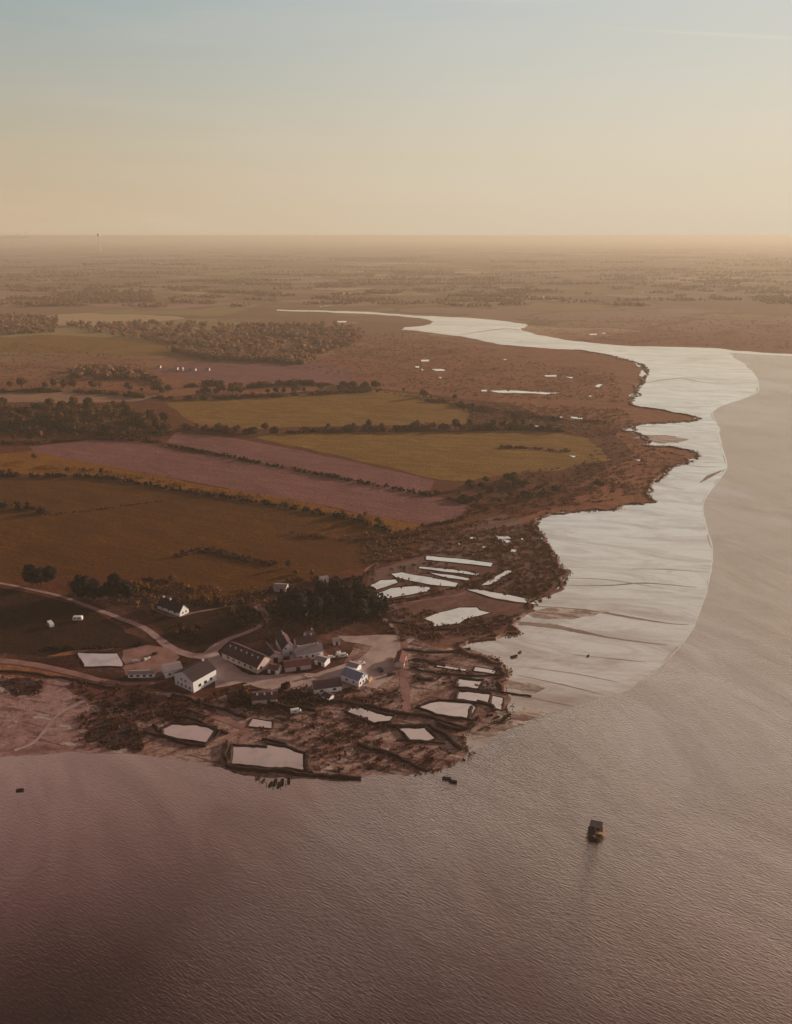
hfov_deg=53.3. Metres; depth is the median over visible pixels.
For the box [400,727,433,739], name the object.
pond
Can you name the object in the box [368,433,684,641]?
marsh grass
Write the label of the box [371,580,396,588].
pond
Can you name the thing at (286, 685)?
bush
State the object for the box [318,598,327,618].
tree
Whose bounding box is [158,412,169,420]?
tree
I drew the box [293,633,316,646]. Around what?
back house
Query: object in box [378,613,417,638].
yard track
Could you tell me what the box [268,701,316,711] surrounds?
earth bank
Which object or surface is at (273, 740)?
earth bank
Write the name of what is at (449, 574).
pond bank
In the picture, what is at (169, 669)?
outbuilding
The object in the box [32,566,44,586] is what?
tree
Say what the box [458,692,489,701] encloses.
pond
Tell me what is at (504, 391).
marsh pool
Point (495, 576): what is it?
pond bank
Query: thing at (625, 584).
creek
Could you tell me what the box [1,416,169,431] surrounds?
hedge
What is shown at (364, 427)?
hedge
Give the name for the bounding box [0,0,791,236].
sky
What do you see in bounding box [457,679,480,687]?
pond
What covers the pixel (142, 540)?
crop field
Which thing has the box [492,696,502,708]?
pond
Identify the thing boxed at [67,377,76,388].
tree
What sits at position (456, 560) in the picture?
pond
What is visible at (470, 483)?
bush
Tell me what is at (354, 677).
blue roofed house
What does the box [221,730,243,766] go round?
pond path
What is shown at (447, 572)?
pond bank
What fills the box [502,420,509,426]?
tree
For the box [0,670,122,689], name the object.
earth bank
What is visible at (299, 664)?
red shed
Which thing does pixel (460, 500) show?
hedge
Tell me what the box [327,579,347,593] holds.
tree
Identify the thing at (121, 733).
weed bank
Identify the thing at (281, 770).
earth bank
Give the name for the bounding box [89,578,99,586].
tree
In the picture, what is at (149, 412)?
tree
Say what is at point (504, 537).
marsh pool
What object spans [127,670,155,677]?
bay shed
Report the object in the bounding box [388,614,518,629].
earth bank
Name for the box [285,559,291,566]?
tree
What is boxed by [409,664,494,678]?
pond path
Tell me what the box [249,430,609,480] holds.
green field
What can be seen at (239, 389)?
tree
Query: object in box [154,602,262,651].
dark slope
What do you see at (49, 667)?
sea wall path
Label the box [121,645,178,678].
yard
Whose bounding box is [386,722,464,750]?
earth bank
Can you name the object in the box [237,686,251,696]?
bush
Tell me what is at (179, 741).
earth bank
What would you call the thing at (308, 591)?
tree
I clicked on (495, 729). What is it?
mud bar
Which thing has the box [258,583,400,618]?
grove
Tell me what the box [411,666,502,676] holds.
earth bank
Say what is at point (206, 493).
hedge
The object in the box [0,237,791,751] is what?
ground
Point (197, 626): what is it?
bush
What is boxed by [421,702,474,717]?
pond
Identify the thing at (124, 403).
tree
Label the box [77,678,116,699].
weed bank
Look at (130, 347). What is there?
meadow
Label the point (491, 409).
hedge
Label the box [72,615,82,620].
caravan
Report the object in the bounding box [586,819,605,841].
workboat
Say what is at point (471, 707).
earth bank
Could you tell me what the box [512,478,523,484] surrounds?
bush
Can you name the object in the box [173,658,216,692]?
white house
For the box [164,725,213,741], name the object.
pond
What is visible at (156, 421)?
tree
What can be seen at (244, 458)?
hedge
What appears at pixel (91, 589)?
tree
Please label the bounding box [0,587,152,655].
paddock
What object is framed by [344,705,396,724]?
pond bank
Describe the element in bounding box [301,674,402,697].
pond path
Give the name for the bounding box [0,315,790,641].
rough scrub
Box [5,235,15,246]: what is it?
harbour crane
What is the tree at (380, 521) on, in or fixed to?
on the stubble strip
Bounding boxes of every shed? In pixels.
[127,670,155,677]
[221,641,273,673]
[251,690,277,704]
[267,663,281,673]
[273,583,287,591]
[283,657,311,671]
[311,677,341,693]
[314,654,330,666]
[319,575,328,582]
[346,661,360,669]
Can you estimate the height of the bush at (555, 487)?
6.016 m
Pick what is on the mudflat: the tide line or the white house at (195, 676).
the tide line
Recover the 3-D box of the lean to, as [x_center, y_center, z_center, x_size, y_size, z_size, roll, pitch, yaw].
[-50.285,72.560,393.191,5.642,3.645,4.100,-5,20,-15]
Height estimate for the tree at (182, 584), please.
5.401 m
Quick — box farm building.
[185,368,196,370]
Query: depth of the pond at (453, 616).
440.04 m
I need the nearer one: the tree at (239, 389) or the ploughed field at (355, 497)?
the ploughed field at (355, 497)
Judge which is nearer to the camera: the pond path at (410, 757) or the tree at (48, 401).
the pond path at (410, 757)
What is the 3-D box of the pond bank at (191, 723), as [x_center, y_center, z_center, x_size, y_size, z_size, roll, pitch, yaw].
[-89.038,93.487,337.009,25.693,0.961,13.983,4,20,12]
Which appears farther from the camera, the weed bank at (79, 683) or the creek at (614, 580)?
the creek at (614, 580)
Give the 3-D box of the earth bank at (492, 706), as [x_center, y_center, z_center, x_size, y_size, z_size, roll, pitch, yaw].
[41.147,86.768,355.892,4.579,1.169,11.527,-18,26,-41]
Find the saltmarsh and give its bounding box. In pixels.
[366,513,564,645]
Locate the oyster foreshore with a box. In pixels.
[81,638,510,779]
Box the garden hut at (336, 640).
[332,637,340,645]
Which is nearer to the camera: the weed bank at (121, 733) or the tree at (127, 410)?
the weed bank at (121, 733)
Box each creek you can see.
[512,695,573,706]
[518,622,665,644]
[519,675,601,694]
[535,606,687,624]
[535,668,614,681]
[569,582,696,587]
[579,578,662,588]
[579,655,642,661]
[647,378,705,382]
[700,470,722,482]
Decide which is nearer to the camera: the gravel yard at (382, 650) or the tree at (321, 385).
the gravel yard at (382, 650)
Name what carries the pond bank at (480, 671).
on the oyster foreshore
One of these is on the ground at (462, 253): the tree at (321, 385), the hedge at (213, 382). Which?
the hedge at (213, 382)
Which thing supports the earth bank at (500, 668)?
on the oyster foreshore
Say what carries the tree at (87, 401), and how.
on the rough pasture
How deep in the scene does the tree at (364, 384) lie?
1081.05 m
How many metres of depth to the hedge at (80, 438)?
810.49 m
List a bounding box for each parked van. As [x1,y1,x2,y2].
[290,707,301,713]
[338,652,347,657]
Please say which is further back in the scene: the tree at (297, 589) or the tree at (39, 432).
the tree at (39, 432)
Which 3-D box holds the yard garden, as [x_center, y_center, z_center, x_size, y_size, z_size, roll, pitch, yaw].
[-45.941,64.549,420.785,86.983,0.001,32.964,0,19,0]
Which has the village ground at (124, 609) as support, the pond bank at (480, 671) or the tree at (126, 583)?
the tree at (126, 583)
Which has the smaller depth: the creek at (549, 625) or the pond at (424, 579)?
the creek at (549, 625)
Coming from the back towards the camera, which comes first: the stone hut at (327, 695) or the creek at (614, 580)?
the creek at (614, 580)
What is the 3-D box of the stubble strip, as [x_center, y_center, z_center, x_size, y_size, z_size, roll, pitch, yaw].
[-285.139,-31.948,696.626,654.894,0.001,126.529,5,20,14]
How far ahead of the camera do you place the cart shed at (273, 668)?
381.67 m
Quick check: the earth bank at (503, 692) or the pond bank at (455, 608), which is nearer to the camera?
the earth bank at (503, 692)
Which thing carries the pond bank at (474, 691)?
on the oyster foreshore
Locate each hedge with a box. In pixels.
[0,386,240,400]
[0,405,162,420]
[0,411,166,426]
[0,419,184,437]
[0,436,162,443]
[0,461,396,525]
[0,472,391,531]
[0,501,51,514]
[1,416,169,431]
[3,401,134,414]
[39,641,144,650]
[48,500,163,514]
[68,368,163,383]
[131,579,258,602]
[140,576,212,590]
[161,443,424,494]
[174,545,277,565]
[178,422,565,433]
[183,378,363,388]
[214,586,273,604]
[234,386,372,397]
[281,568,374,582]
[289,528,430,540]
[303,600,391,619]
[420,508,474,526]
[424,398,609,424]
[424,491,490,510]
[500,444,569,451]
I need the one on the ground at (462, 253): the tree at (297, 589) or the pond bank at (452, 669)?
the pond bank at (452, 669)
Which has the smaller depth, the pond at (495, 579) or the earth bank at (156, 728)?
the earth bank at (156, 728)
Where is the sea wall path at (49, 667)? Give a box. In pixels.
[0,658,154,684]
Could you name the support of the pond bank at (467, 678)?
on the ground at (462, 253)
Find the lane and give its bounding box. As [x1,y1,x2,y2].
[0,582,270,674]
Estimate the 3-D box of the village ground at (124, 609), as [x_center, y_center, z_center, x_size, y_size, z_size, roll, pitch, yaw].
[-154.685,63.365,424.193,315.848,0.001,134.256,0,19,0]
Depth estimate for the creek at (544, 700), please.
359.52 m
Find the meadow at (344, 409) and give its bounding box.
[164,390,469,428]
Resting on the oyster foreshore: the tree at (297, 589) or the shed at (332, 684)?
the shed at (332, 684)
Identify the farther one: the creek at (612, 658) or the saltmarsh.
the saltmarsh
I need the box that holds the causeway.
[399,640,414,717]
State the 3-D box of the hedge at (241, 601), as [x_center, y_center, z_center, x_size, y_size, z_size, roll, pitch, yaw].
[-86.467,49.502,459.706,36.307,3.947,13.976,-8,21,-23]
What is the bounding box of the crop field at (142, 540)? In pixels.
[0,479,392,598]
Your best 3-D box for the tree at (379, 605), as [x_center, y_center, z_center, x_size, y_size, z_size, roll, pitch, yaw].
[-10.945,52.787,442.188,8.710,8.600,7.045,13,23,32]
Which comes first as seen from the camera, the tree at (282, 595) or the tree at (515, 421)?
the tree at (282, 595)
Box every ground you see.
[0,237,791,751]
[0,579,395,697]
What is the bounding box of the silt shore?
[0,674,139,756]
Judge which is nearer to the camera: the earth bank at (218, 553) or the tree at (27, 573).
the tree at (27, 573)
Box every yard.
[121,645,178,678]
[205,635,413,693]
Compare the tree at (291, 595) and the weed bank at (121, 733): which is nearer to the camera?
the weed bank at (121, 733)
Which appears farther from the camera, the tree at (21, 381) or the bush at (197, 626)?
the tree at (21, 381)
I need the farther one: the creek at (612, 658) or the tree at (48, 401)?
the tree at (48, 401)
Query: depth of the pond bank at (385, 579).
481.54 m
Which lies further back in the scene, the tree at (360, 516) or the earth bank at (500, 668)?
the tree at (360, 516)
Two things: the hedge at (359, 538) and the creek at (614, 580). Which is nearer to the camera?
the creek at (614, 580)
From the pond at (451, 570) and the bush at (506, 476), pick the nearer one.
the pond at (451, 570)
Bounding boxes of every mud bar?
[470,721,527,738]
[472,676,544,693]
[496,707,554,722]
[524,608,609,618]
[635,435,688,443]
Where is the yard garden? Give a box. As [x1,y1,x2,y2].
[224,620,386,647]
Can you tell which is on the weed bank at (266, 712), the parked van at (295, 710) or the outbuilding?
the parked van at (295, 710)
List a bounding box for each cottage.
[157,595,188,616]
[275,630,293,656]
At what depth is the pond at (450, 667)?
387.02 m
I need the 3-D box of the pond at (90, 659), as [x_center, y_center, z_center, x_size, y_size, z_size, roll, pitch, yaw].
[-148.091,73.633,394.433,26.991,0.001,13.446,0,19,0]
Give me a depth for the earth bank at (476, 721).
339.75 m
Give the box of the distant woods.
[0,288,364,379]
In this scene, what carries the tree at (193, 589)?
on the village ground at (124, 609)
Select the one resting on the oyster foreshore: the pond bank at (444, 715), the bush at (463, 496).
the pond bank at (444, 715)
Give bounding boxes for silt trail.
[14,699,87,750]
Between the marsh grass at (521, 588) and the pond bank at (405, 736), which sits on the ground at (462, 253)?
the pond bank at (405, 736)
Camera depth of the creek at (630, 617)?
439.84 m
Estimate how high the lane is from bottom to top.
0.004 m
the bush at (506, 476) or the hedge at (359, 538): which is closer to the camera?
the hedge at (359, 538)
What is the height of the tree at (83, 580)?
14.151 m
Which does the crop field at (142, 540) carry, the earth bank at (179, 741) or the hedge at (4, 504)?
the hedge at (4, 504)
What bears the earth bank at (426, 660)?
on the oyster foreshore
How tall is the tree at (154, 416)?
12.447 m
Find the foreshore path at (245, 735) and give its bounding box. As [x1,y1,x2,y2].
[190,706,251,743]
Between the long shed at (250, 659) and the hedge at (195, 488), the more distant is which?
the hedge at (195, 488)
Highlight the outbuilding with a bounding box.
[160,661,182,677]
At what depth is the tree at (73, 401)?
963.15 m
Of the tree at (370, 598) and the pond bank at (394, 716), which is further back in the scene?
the tree at (370, 598)
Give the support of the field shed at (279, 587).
on the village ground at (124, 609)
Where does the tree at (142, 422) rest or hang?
on the rough pasture
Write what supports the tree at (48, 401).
on the rough pasture
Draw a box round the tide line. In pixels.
[537,373,758,718]
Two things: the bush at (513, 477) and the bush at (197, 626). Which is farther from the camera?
the bush at (513, 477)
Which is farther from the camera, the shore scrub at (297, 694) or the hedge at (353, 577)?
the hedge at (353, 577)
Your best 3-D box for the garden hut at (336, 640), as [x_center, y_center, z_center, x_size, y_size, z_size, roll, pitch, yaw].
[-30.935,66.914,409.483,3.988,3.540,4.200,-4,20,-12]
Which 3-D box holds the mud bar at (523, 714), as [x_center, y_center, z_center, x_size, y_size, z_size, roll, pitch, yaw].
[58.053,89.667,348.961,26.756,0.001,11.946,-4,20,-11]
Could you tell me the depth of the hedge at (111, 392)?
1047.72 m
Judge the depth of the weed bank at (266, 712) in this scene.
355.18 m
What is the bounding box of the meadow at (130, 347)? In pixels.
[0,335,224,356]
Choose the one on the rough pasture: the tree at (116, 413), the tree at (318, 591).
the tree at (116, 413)
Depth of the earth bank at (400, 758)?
321.11 m
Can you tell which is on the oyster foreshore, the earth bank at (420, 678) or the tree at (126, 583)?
the earth bank at (420, 678)
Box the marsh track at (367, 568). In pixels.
[360,552,414,575]
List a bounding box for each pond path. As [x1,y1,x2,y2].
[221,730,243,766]
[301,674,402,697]
[314,717,430,747]
[376,746,430,762]
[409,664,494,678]
[412,654,499,670]
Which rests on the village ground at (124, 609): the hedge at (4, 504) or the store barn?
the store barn
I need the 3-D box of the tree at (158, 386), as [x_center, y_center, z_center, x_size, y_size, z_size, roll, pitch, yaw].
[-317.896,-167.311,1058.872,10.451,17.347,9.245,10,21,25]
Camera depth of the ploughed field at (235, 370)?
1230.71 m
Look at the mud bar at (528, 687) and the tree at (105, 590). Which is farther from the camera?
the tree at (105, 590)
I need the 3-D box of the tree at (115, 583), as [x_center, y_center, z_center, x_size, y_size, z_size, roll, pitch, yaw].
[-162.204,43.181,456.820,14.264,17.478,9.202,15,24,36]
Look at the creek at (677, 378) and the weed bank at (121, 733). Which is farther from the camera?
the creek at (677, 378)
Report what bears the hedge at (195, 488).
on the stubble strip
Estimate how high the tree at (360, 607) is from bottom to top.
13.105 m
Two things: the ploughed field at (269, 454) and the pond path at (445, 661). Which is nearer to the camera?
the pond path at (445, 661)
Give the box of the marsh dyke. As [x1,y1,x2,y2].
[390,590,467,605]
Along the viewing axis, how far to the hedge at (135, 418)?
885.67 m
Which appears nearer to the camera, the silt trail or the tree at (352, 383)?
the silt trail
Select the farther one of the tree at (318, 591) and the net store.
the tree at (318, 591)
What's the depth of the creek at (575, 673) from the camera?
382.08 m
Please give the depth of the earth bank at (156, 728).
338.32 m
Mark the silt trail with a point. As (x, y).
(42, 732)
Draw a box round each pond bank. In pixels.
[76,652,124,667]
[160,722,217,744]
[228,742,304,771]
[246,718,273,729]
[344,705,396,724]
[369,579,399,589]
[377,585,431,598]
[390,572,459,586]
[396,725,437,742]
[414,699,478,720]
[417,566,480,575]
[422,606,492,626]
[424,555,493,566]
[427,572,471,580]
[435,665,468,671]
[454,676,484,690]
[454,689,492,704]
[465,589,538,605]
[472,666,496,673]
[480,570,512,585]
[489,695,504,710]
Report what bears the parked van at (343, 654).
on the village ground at (124, 609)
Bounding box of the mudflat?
[276,309,791,753]
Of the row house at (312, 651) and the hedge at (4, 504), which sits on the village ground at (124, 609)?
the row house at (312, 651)
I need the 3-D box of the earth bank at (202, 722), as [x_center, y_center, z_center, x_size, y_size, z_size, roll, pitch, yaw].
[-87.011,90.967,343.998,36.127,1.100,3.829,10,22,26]
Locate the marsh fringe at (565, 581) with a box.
[452,349,701,695]
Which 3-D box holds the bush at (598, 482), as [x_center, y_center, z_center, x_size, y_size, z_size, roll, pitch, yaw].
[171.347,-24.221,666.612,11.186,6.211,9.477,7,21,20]
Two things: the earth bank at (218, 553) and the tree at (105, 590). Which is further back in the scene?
the earth bank at (218, 553)
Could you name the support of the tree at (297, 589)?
on the village ground at (124, 609)
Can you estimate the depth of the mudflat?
526.32 m
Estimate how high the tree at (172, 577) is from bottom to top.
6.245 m
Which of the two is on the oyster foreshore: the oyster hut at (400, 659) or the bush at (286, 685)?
the oyster hut at (400, 659)
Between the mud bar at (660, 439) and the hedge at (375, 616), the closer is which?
the hedge at (375, 616)
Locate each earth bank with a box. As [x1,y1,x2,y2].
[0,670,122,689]
[143,729,222,746]
[151,724,160,732]
[164,709,228,733]
[171,693,248,718]
[179,550,252,562]
[222,739,361,780]
[261,738,310,753]
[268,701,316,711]
[303,750,313,772]
[308,696,463,726]
[357,742,428,771]
[361,553,422,579]
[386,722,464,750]
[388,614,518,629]
[391,572,495,599]
[396,739,444,743]
[402,647,470,652]
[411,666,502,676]
[413,658,445,666]
[417,675,433,680]
[436,715,481,731]
[460,688,531,696]
[467,705,473,719]
[476,699,496,711]
[494,666,508,677]
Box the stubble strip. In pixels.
[0,451,421,532]
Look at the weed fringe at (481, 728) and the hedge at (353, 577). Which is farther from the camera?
the hedge at (353, 577)
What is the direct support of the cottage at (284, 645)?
on the village ground at (124, 609)
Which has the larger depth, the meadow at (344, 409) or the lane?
the meadow at (344, 409)
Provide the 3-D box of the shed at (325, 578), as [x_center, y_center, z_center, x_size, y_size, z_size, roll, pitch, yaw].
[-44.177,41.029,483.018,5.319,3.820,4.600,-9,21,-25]
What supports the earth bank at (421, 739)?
on the oyster foreshore
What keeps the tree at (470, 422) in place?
on the rough pasture
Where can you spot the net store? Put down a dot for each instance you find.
(308, 632)
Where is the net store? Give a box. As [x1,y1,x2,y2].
[303,628,315,635]
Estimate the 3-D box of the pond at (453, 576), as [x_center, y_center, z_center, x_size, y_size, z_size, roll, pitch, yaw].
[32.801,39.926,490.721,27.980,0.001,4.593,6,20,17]
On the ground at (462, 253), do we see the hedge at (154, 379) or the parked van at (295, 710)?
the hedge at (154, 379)
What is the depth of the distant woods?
1645.72 m
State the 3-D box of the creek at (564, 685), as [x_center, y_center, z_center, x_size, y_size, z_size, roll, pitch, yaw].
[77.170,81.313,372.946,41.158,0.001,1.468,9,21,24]
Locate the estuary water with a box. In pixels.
[0,353,791,1023]
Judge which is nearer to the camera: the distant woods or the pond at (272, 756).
the pond at (272, 756)
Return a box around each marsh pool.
[493,390,552,393]
[497,536,510,538]
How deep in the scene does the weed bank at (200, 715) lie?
351.45 m
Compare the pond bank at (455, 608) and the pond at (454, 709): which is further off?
the pond bank at (455, 608)
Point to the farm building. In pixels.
(190, 369)
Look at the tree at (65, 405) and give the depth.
931.78 m
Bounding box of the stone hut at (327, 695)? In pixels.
[321,691,334,699]
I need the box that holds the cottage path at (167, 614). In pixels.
[151,604,236,616]
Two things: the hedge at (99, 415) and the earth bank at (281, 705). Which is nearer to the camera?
the earth bank at (281, 705)
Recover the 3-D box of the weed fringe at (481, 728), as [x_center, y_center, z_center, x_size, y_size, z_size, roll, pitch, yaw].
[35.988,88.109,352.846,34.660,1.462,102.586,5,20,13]
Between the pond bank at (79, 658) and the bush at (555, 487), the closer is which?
the pond bank at (79, 658)
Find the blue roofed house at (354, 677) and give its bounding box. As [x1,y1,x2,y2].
[341,667,367,686]
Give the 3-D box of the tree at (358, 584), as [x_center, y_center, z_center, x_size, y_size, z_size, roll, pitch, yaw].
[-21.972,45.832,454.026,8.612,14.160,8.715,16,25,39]
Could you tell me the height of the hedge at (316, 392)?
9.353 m
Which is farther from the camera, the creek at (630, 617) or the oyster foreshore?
the creek at (630, 617)
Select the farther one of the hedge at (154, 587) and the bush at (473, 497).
the bush at (473, 497)
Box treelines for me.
[0,245,791,306]
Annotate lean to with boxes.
[289,654,300,659]
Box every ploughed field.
[30,439,472,524]
[152,359,358,384]
[167,434,433,491]
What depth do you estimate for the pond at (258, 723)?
342.62 m
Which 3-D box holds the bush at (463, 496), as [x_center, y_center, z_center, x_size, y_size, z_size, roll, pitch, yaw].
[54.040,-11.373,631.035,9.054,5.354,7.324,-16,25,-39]
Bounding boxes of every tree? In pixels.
[0,397,7,407]
[16,377,26,387]
[21,564,35,584]
[27,432,34,437]
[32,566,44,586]
[36,429,43,439]
[42,565,56,584]
[44,398,54,405]
[50,379,57,385]
[57,400,66,408]
[60,379,66,386]
[60,402,71,409]
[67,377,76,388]
[68,397,78,404]
[69,574,82,586]
[71,575,89,597]
[75,585,85,600]
[82,397,94,407]
[85,406,94,415]
[85,583,97,600]
[88,381,94,388]
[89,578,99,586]
[98,582,116,599]
[107,573,123,599]
[112,408,121,421]
[119,400,128,407]
[122,405,134,416]
[122,579,134,595]
[124,382,130,387]
[124,586,133,599]
[136,416,150,429]
[145,409,156,417]
[150,414,160,421]
[153,417,159,424]
[155,381,161,392]
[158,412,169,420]
[164,384,171,392]
[167,573,176,580]
[179,581,186,587]
[188,586,197,593]
[200,593,207,599]
[227,383,235,393]
[236,387,242,393]
[261,422,268,430]
[277,591,287,601]
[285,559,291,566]
[285,587,292,594]
[288,590,294,599]
[291,586,306,596]
[291,592,309,605]
[303,589,311,598]
[307,597,323,620]
[311,587,322,598]
[314,580,328,592]
[318,382,324,389]
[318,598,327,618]
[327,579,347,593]
[349,381,357,386]
[350,579,363,590]
[352,598,369,619]
[357,513,364,519]
[360,381,368,388]
[361,591,377,608]
[371,380,380,387]
[371,599,383,610]
[377,519,384,525]
[415,419,420,426]
[420,389,426,397]
[452,419,459,428]
[466,418,473,425]
[490,418,496,424]
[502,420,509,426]
[512,418,518,424]
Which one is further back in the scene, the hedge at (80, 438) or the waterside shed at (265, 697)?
the hedge at (80, 438)
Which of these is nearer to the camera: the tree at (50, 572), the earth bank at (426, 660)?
the earth bank at (426, 660)
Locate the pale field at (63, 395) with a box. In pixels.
[0,390,159,402]
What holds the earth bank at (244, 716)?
on the oyster foreshore
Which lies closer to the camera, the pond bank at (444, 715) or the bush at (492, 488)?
the pond bank at (444, 715)
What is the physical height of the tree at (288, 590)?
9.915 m
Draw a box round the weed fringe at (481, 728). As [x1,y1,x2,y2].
[414,651,514,774]
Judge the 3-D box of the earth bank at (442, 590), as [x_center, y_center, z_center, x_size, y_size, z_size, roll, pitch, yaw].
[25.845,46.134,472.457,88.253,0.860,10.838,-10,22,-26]
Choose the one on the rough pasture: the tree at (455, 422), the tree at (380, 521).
the tree at (455, 422)
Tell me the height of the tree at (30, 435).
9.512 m
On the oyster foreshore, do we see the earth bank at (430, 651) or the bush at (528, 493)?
the earth bank at (430, 651)
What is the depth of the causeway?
370.90 m
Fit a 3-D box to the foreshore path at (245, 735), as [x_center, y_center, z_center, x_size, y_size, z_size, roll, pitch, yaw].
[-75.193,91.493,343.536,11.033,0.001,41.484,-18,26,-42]
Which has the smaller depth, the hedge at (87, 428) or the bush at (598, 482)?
the bush at (598, 482)
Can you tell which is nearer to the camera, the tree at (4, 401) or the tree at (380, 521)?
the tree at (380, 521)
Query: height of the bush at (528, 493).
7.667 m
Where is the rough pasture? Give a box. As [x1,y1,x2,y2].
[0,388,632,607]
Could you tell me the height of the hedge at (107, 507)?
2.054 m
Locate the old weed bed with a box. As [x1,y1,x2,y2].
[0,677,41,696]
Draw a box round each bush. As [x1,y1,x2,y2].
[172,630,178,635]
[194,624,201,628]
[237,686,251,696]
[281,681,290,688]
[458,494,467,499]
[464,479,474,487]
[468,495,477,499]
[482,476,489,482]
[485,485,496,493]
[496,497,504,501]
[503,473,510,480]
[510,475,518,480]
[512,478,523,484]
[523,490,535,498]
[550,484,562,491]
[594,479,605,485]
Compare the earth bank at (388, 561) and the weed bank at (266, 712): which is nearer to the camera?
the weed bank at (266, 712)
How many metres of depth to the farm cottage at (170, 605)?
442.48 m
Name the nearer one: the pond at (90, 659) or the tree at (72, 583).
the pond at (90, 659)
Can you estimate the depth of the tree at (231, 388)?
1048.37 m
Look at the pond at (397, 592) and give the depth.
471.04 m
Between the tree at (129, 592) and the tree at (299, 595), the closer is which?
the tree at (299, 595)
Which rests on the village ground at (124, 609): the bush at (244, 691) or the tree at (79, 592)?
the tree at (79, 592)
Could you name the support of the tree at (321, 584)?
on the village ground at (124, 609)
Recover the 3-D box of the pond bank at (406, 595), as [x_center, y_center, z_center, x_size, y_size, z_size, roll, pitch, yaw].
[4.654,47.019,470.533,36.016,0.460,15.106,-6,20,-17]
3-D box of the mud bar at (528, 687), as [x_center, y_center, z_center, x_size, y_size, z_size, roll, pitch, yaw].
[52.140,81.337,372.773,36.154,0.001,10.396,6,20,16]
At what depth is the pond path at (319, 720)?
331.84 m
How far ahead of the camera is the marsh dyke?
460.80 m
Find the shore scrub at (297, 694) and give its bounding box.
[1,653,499,772]
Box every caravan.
[47,620,53,626]
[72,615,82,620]
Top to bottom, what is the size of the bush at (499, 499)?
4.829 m
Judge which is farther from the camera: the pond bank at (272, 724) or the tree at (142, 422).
the tree at (142, 422)
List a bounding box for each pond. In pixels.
[78,653,122,665]
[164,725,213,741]
[232,745,302,768]
[249,719,270,727]
[348,708,391,721]
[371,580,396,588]
[377,586,429,598]
[392,572,457,586]
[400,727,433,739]
[419,567,477,574]
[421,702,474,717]
[425,608,490,625]
[426,556,491,565]
[432,573,469,579]
[437,665,465,670]
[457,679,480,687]
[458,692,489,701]
[470,589,535,603]
[474,667,494,672]
[483,570,510,584]
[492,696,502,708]
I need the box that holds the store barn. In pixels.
[258,642,282,662]
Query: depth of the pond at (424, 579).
486.12 m
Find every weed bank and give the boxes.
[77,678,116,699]
[84,718,142,750]
[155,699,215,721]
[226,686,312,717]
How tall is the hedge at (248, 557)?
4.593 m
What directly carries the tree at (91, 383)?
on the ground at (462, 253)
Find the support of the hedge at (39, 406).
on the rough pasture
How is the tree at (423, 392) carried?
on the meadow at (344, 409)
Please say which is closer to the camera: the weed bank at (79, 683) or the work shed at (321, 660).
the weed bank at (79, 683)
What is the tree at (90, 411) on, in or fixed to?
on the rough pasture
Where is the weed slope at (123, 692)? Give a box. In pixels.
[65,681,184,711]
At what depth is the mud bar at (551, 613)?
442.63 m
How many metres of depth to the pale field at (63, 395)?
1033.21 m
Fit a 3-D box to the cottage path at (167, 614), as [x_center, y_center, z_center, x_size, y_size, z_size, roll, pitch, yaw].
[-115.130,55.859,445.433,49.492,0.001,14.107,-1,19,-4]
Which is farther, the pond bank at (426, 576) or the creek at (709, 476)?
the creek at (709, 476)
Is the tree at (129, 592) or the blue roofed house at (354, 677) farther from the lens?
the tree at (129, 592)
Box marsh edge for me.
[457,349,699,691]
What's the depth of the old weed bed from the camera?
370.96 m
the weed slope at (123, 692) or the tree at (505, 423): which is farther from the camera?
the tree at (505, 423)
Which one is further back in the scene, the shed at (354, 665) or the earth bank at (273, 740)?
the shed at (354, 665)
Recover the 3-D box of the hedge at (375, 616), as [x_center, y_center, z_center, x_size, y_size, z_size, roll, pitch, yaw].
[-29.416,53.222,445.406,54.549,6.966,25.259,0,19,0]
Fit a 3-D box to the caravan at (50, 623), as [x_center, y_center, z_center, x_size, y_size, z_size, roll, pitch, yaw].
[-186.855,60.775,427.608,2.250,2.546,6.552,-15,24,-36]
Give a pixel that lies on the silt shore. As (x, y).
(25, 720)
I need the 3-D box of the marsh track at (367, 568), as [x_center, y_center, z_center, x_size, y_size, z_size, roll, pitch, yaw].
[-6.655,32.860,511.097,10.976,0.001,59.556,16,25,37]
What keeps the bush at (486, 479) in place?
on the rough pasture
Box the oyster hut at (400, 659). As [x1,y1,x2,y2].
[394,650,406,667]
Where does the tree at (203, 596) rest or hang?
on the village ground at (124, 609)
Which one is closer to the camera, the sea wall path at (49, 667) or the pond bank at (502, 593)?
the sea wall path at (49, 667)
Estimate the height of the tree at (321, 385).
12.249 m
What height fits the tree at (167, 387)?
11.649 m
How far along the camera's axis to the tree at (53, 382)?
1095.37 m
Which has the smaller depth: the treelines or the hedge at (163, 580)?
the hedge at (163, 580)
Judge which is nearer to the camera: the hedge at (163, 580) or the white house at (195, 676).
the white house at (195, 676)
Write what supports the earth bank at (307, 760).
on the oyster foreshore
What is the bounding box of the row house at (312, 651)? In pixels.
[293,642,323,659]
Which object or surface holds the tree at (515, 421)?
on the rough pasture
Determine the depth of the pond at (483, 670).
384.35 m
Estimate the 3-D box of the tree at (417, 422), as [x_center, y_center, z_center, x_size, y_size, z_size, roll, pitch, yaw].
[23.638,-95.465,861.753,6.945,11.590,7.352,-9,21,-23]
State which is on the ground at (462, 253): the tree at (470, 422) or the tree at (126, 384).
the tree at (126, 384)
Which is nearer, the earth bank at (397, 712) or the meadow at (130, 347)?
the earth bank at (397, 712)

